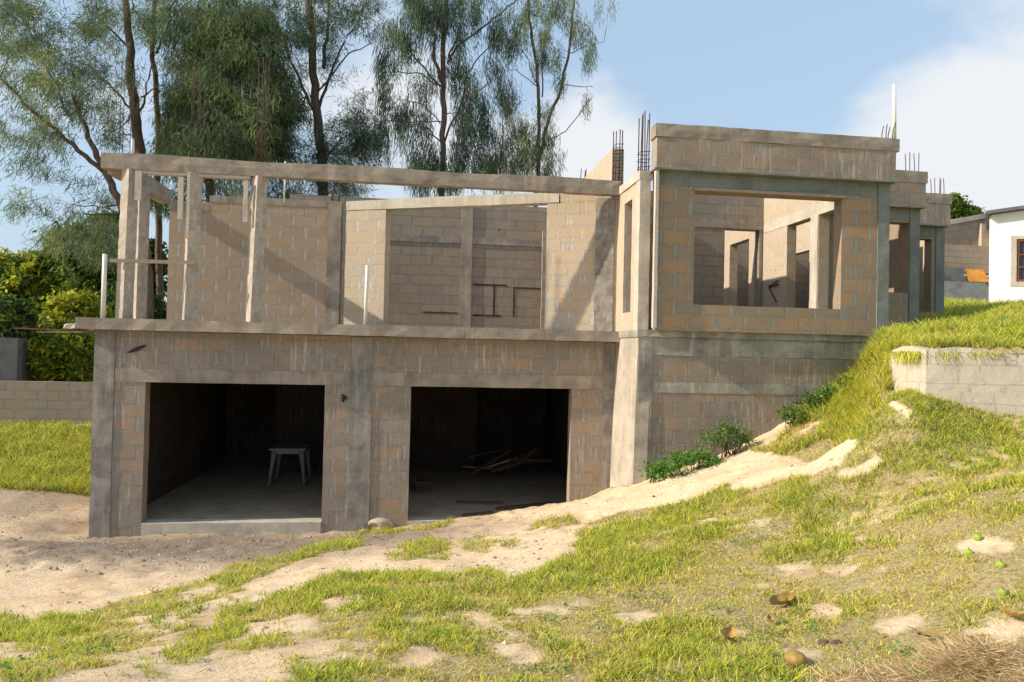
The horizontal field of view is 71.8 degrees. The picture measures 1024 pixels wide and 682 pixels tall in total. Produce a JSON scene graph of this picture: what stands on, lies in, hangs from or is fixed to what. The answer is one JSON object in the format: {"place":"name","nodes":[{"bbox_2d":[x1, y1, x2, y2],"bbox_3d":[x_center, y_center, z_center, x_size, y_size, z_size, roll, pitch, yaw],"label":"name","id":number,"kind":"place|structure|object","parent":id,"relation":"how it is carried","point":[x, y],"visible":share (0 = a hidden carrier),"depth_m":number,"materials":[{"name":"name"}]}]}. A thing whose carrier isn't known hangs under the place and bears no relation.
{"place":"outdoors","nodes":[
{"label":"outdoors","id":0,"kind":"place"},
{"bbox_2d":[0,308,1023,681],"bbox_3d":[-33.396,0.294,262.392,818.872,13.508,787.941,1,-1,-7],"label":"ground","id":1,"kind":"structure","parent":0,"point":[38,592],"depth_m":5.94,"materials":[{"name":"soil"}]},
{"bbox_2d":[0,292,43,358],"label":"leafy bush","id":2,"kind":"object","parent":1,"relation":"on","point":[15,312],"visible":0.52,"depth_m":17.02,"materials":[{"name":"green plant"}]},
{"bbox_2d":[0,338,62,381],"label":"farther house","id":3,"kind":"structure","parent":1,"relation":"on","point":[14,352],"depth_m":16.24,"materials":[{"name":"grey concrete"}]},
{"bbox_2d":[0,245,79,322],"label":"leafy tree","id":4,"kind":"object","parent":1,"relation":"on","point":[21,277],"visible":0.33,"depth_m":24.38,"materials":[{"name":"green plant"}]},
{"bbox_2d":[0,381,92,424],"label":"boundary wall","id":5,"kind":"structure","parent":1,"relation":"on","point":[35,401],"depth_m":15.30,"materials":[{"name":"concrete"}]},
{"bbox_2d":[22,317,94,381],"bbox_3d":[-11.405,0.836,17.653,2.427,2.911,1.864,1,-1,-7],"label":"leafy bush","id":6,"kind":"object","parent":1,"relation":"on","point":[66,357],"visible":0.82,"depth_m":17.31,"materials":[{"name":"green plant"}]},
{"bbox_2d":[30,285,115,333],"bbox_3d":[-11.658,0.355,18.673,2.191,3.695,1.658,1,-1,-7],"label":"leafy bush","id":7,"kind":"object","parent":1,"relation":"on","point":[65,308],"visible":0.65,"depth_m":18.34,"materials":[{"name":"green plant"}]},
{"bbox_2d":[0,0,153,318],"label":"casuarina tree","id":8,"kind":"object","parent":1,"relation":"on","point":[23,43],"visible":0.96,"depth_m":19.29,"materials":[{"name":"green plant"}]},
{"bbox_2d":[32,202,167,302],"bbox_3d":[-13.520,-1.223,23.417,4.243,6.725,3.026,1,-1,-7],"label":"leafy tree","id":9,"kind":"object","parent":1,"relation":"on","point":[77,277],"visible":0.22,"depth_m":22.97,"materials":[{"name":"green plant"}]},
{"bbox_2d":[51,0,196,177],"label":"casuarina tree","id":10,"kind":"object","parent":1,"relation":"on","point":[128,14],"visible":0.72,"depth_m":21.63,"materials":[{"name":"green plant"}]},
{"bbox_2d":[93,280,166,318],"bbox_3d":[-11.423,0.225,20.649,2.580,4.032,2.244,1,-1,25],"label":"leafy bush","id":11,"kind":"object","parent":1,"relation":"on","point":[160,307],"visible":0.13,"depth_m":20.52,"materials":[{"name":"green plant"}]},
{"bbox_2d":[132,0,197,299],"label":"casuarina tree","id":12,"kind":"object","parent":1,"relation":"on","point":[158,254],"visible":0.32,"depth_m":22.71,"materials":[{"name":"green plant"}]},
{"bbox_2d":[142,0,320,221],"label":"casuarina tree","id":13,"kind":"object","parent":1,"relation":"on","point":[211,43],"visible":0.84,"depth_m":20.38,"materials":[{"name":"green plant"}]},
{"bbox_2d":[259,0,395,198],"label":"casuarina tree","id":14,"kind":"object","parent":1,"relation":"on","point":[354,133],"visible":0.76,"depth_m":22.69,"materials":[{"name":"green plant"}]},
{"bbox_2d":[368,518,392,529],"bbox_3d":[-2.023,2.806,10.825,0.367,0.216,0.282,2,-1,-38],"label":"stone","id":15,"kind":"object","parent":1,"relation":"on","point":[376,523],"visible":0.87,"depth_m":10.74,"materials":[{"name":"beige stone"}]},
{"bbox_2d":[358,0,535,197],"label":"casuarina tree","id":16,"kind":"object","parent":1,"relation":"on","point":[446,16],"visible":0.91,"depth_m":21.75,"materials":[{"name":"green plant"}]},
{"bbox_2d":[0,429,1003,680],"bbox_3d":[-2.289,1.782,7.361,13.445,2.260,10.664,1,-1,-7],"label":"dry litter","id":17,"kind":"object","parent":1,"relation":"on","point":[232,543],"visible":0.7,"depth_m":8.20,"materials":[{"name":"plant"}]},
{"bbox_2d":[63,57,951,537],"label":"unfinished house","id":18,"kind":"structure","parent":1,"relation":"on","point":[381,355],"depth_m":11.11,"materials":[{"name":"concrete"}]},
{"bbox_2d":[14,327,94,331],"bbox_3d":[-6.617,-0.164,10.304,1.053,0.023,0.253,2,-1,-7],"label":"wooden plank","id":19,"kind":"object","parent":18,"relation":"attached to","point":[54,329],"visible":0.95,"depth_m":10.19,"materials":[{"name":"brown wood"}]},
{"bbox_2d":[37,331,94,332],"bbox_3d":[-6.576,-0.132,10.561,0.902,0.020,0.152,0,-1,-7],"label":"wooden plank","id":20,"kind":"object","parent":18,"relation":"on","point":[64,332],"visible":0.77,"depth_m":10.50,"materials":[{"name":"brown wood"}]},
{"bbox_2d":[110,259,195,263],"bbox_3d":[-5.218,-1.155,10.280,1.173,0.055,0.032,1,-1,-7],"label":"wooden plank","id":21,"kind":"object","parent":18,"relation":"attached to","point":[151,261],"visible":1,"depth_m":10.27,"materials":[{"name":"brown wood"}]},
{"bbox_2d":[267,443,311,485],"bbox_3d":[-4.331,2.406,13.822,0.716,0.715,0.801,1,-1,-7],"label":"plastic table","id":22,"kind":"object","parent":18,"relation":"on","point":[280,449],"visible":1,"depth_m":13.50,"materials":[{"name":"grey plastic"}]},
{"bbox_2d":[462,511,492,514],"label":"timber board","id":23,"kind":"object","parent":18,"relation":"on","point":[477,512],"visible":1,"depth_m":11.43,"materials":[{"name":"brown wood"}]},
{"bbox_2d":[456,500,502,503],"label":"timber board","id":24,"kind":"object","parent":18,"relation":"on","point":[485,502],"visible":1,"depth_m":12.21,"materials":[{"name":"brown wood"}]},
{"bbox_2d":[463,465,503,470],"bbox_3d":[-0.613,2.717,15.130,0.912,0.035,0.124,2,-1,17],"label":"timber board","id":25,"kind":"object","parent":18,"relation":"on","point":[469,466],"visible":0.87,"depth_m":15.14,"materials":[{"name":"brown wood"}]},
{"bbox_2d":[495,453,526,468],"bbox_3d":[-0.035,2.546,14.893,0.811,0.035,0.118,-30,-14,22],"label":"timber board","id":26,"kind":"object","parent":25,"relation":"on","point":[511,461],"visible":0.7,"depth_m":14.82,"materials":[{"name":"brown wood"}]},
{"bbox_2d":[464,447,507,457],"bbox_3d":[-0.546,2.381,15.084,1.083,0.036,0.100,-6,4,-37],"label":"timber board","id":27,"kind":"object","parent":18,"relation":"on","point":[486,452],"visible":1,"depth_m":15.04,"materials":[{"name":"brown wood"}]},
{"bbox_2d":[469,449,511,474],"bbox_3d":[-0.432,2.449,14.335,1.114,0.036,0.102,-25,16,-38],"label":"timber board","id":28,"kind":"object","parent":18,"relation":"on","point":[489,462],"visible":1,"depth_m":14.30,"materials":[{"name":"brown wood"}]},
{"bbox_2d":[486,457,516,468],"bbox_3d":[-0.211,2.462,14.294,0.681,0.036,0.063,-21,-7,15],"label":"timber board","id":29,"kind":"object","parent":18,"relation":"on","point":[498,463],"visible":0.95,"depth_m":14.28,"materials":[{"name":"brown wood"}]},
{"bbox_2d":[503,449,541,469],"bbox_3d":[0.222,2.410,14.407,0.997,0.035,0.084,-20,12,-36],"label":"timber board","id":30,"kind":"object","parent":18,"relation":"on","point":[513,463],"visible":0.7,"depth_m":14.32,"materials":[{"name":"brown wood"}]},
{"bbox_2d":[496,502,552,509],"bbox_3d":[0.220,2.805,12.044,1.080,0.035,0.094,2,-1,-29],"label":"timber board","id":31,"kind":"object","parent":18,"relation":"on","point":[520,506],"visible":0.92,"depth_m":11.99,"materials":[{"name":"brown wood"}]},
{"bbox_2d":[0,401,1014,680],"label":"grit","id":32,"kind":"object","parent":1,"relation":"on","point":[278,551],"visible":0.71,"depth_m":8.15,"materials":[{"name":"stone"}]},
{"bbox_2d":[0,297,1023,681],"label":"grass","id":33,"kind":"structure","parent":1,"relation":"on","point":[958,321],"depth_m":5.47,"materials":[{"name":"green plant"}]},
{"bbox_2d":[0,335,1023,681],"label":"weeds","id":34,"kind":"object","parent":1,"relation":"on","point":[6,663],"visible":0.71,"depth_m":4.71,"materials":[{"name":"green plant"}]},
{"bbox_2d":[474,0,618,206],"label":"casuarina tree","id":35,"kind":"object","parent":1,"relation":"on","point":[526,153],"visible":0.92,"depth_m":22.72,"materials":[{"name":"green plant"}]},
{"bbox_2d":[638,453,672,483],"bbox_3d":[1.978,1.764,9.762,0.520,0.445,0.493,1,-1,-7],"label":"green shrub","id":36,"kind":"object","parent":1,"relation":"on","point":[655,475],"visible":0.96,"depth_m":9.69,"materials":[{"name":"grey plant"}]},
{"bbox_2d":[654,444,726,479],"bbox_3d":[2.487,1.655,9.672,1.110,0.515,0.545,1,-1,-7],"label":"green shrub","id":37,"kind":"object","parent":1,"relation":"on","point":[679,460],"visible":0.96,"depth_m":9.64,"materials":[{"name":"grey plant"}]},
{"bbox_2d":[689,417,757,457],"bbox_3d":[2.941,1.393,9.871,1.034,0.657,0.563,1,-1,-7],"label":"green shrub","id":38,"kind":"object","parent":1,"relation":"on","point":[738,439],"visible":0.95,"depth_m":9.88,"materials":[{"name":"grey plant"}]},
{"bbox_2d":[721,626,736,640],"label":"dry leaf","id":39,"kind":"object","parent":1,"relation":"on","point":[729,634],"visible":0.95,"depth_m":3.98,"materials":[{"name":"brown plant"}]},
{"bbox_2d":[767,615,774,621],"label":"dry leaf","id":40,"kind":"object","parent":1,"relation":"on","point":[771,618],"visible":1,"depth_m":4.28,"materials":[{"name":"brown plant"}]},
{"bbox_2d":[763,592,795,604],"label":"dry leaf","id":41,"kind":"object","parent":1,"relation":"on","point":[777,599],"visible":1,"depth_m":4.60,"materials":[{"name":"brown plant"}]},
{"bbox_2d":[784,650,806,667],"bbox_3d":[1.404,1.572,3.496,0.110,0.077,0.110,1,-1,-7],"label":"fallen brown fruit","id":42,"kind":"object","parent":1,"relation":"on","point":[796,657],"visible":0.94,"depth_m":3.46,"materials":[{"name":"brown food"}]},
{"bbox_2d":[767,373,857,428],"bbox_3d":[4.352,0.862,10.100,1.557,0.852,0.572,2,-1,-15],"label":"green shrub","id":43,"kind":"object","parent":1,"relation":"on","point":[792,416],"visible":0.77,"depth_m":10.02,"materials":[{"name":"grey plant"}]},
{"bbox_2d":[818,639,828,645],"bbox_3d":[1.674,1.623,3.800,0.065,0.040,0.052,1,-1,-7],"label":"dark clod","id":44,"kind":"object","parent":1,"relation":"on","point":[822,641],"visible":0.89,"depth_m":3.79,"materials":[{"name":"brown soil"}]},
{"bbox_2d":[831,639,841,644],"bbox_3d":[1.737,1.617,3.786,0.057,0.035,0.042,1,-1,-7],"label":"rock","id":45,"kind":"object","parent":1,"relation":"on","point":[835,642],"visible":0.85,"depth_m":3.78,"materials":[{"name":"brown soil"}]},
{"bbox_2d":[783,622,1023,681],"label":"straw heap","id":46,"kind":"object","parent":1,"relation":"on","point":[989,658],"visible":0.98,"depth_m":3.26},
{"bbox_2d":[964,634,990,641],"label":"dry leaf","id":47,"kind":"object","parent":46,"relation":"on","point":[988,635],"visible":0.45,"depth_m":3.45,"materials":[{"name":"brown plant"}]},
{"bbox_2d":[827,322,1022,441],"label":"overhanging grass","id":48,"kind":"structure","parent":1,"relation":"on","point":[868,392],"depth_m":8.55,"materials":[{"name":"green plant"}]},
{"bbox_2d":[907,626,950,636],"bbox_3d":[2.104,1.468,3.572,0.209,0.046,0.045,1,-1,11],"label":"dry leaf","id":49,"kind":"object","parent":1,"relation":"on","point":[930,633],"visible":0.93,"depth_m":3.57,"materials":[{"name":"brown plant"}]},
{"bbox_2d":[892,346,1023,414],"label":"retaining wall","id":50,"kind":"structure","parent":1,"relation":"on","point":[995,385],"depth_m":7.38,"materials":[{"name":"beige concrete"}]},
{"bbox_2d":[944,267,988,302],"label":"wall","id":51,"kind":"structure","parent":1,"relation":"on","point":[967,290],"depth_m":21.68,"materials":[{"name":"grey concrete"}]},
{"bbox_2d":[964,269,988,281],"bbox_3d":[14.593,-2.053,22.190,0.817,0.400,0.140,1,-1,-7],"label":"painted panel","id":52,"kind":"object","parent":51,"relation":"on","point":[976,275],"visible":0.86,"depth_m":22.16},
{"bbox_2d":[944,213,989,285],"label":"block outbuilding","id":53,"kind":"structure","parent":1,"relation":"on","point":[966,242],"depth_m":23.09,"materials":[{"name":"concrete"}]},
{"bbox_2d":[950,192,985,219],"bbox_3d":[21.189,-4.113,33.071,3.182,5.750,1.570,1,-1,-7],"label":"leafy tree","id":54,"kind":"object","parent":1,"relation":"on","point":[960,207],"visible":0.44,"depth_m":32.76,"materials":[{"name":"green plant"}]},
{"bbox_2d":[963,547,973,555],"bbox_3d":[2.877,1.330,4.457,0.058,0.061,0.057,1,-1,-7],"label":"green fruit","id":55,"kind":"object","parent":1,"relation":"on","point":[966,551],"visible":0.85,"depth_m":4.44,"materials":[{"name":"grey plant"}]},
{"bbox_2d":[973,533,982,540],"bbox_3d":[3.040,1.280,4.615,0.056,0.059,0.055,1,-1,-7],"label":"green fruit","id":56,"kind":"object","parent":1,"relation":"on","point":[977,537],"visible":1,"depth_m":4.60,"materials":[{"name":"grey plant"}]},
{"bbox_2d":[995,559,1005,568],"bbox_3d":[2.856,1.307,4.133,0.054,0.059,0.056,1,-1,-7],"label":"green fruit","id":57,"kind":"object","parent":1,"relation":"on","point":[1000,564],"visible":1,"depth_m":4.12,"materials":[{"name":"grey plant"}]},
{"bbox_2d":[997,587,1007,595],"bbox_3d":[2.672,1.365,3.851,0.050,0.053,0.048,1,-1,-7],"label":"green fruit","id":58,"kind":"object","parent":1,"relation":"on","point":[1001,591],"visible":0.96,"depth_m":3.84,"materials":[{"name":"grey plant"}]},
{"bbox_2d":[986,205,1023,302],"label":"white house","id":59,"kind":"structure","parent":1,"relation":"on","point":[1005,226],"depth_m":20.39,"materials":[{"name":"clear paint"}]},
{"bbox_2d":[1016,239,1023,281],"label":"window","id":60,"kind":"structure","parent":59,"relation":"in","point":[1020,242],"depth_m":20.33,"materials":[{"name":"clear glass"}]},
{"bbox_2d":[1001,606,1023,618],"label":"dry leaf","id":61,"kind":"object","parent":1,"relation":"on","point":[1009,611],"visible":1,"depth_m":3.56,"materials":[{"name":"brown plant"}]},
{"bbox_2d":[0,0,1023,301],"label":"sky","id":62,"kind":"structure","parent":0,"point":[956,67],"materials":[{"name":"blue"}]},
{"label":"timber board","id":63,"kind":"object","parent":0,"visible":0},
{"bbox_2d":[497,461,545,463],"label":"timber board","id":64,"kind":"object","parent":63,"relation":"on","point":[522,462],"visible":0.53,"depth_m":14.54,"materials":[{"name":"brown wood"}]},
{"bbox_2d":[507,458,553,461],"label":"timber board","id":65,"kind":"object","parent":64,"relation":"on","point":[531,459],"visible":0.97,"depth_m":14.25,"materials":[{"name":"brown wood"}]},
{"bbox_2d":[514,447,538,465],"bbox_3d":[0.287,2.324,14.208,0.685,0.033,0.064,-31,20,-36],"label":"timber board","id":66,"kind":"object","parent":65,"relation":"on","point":[526,456],"visible":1,"depth_m":14.20,"materials":[{"name":"brown wood"}]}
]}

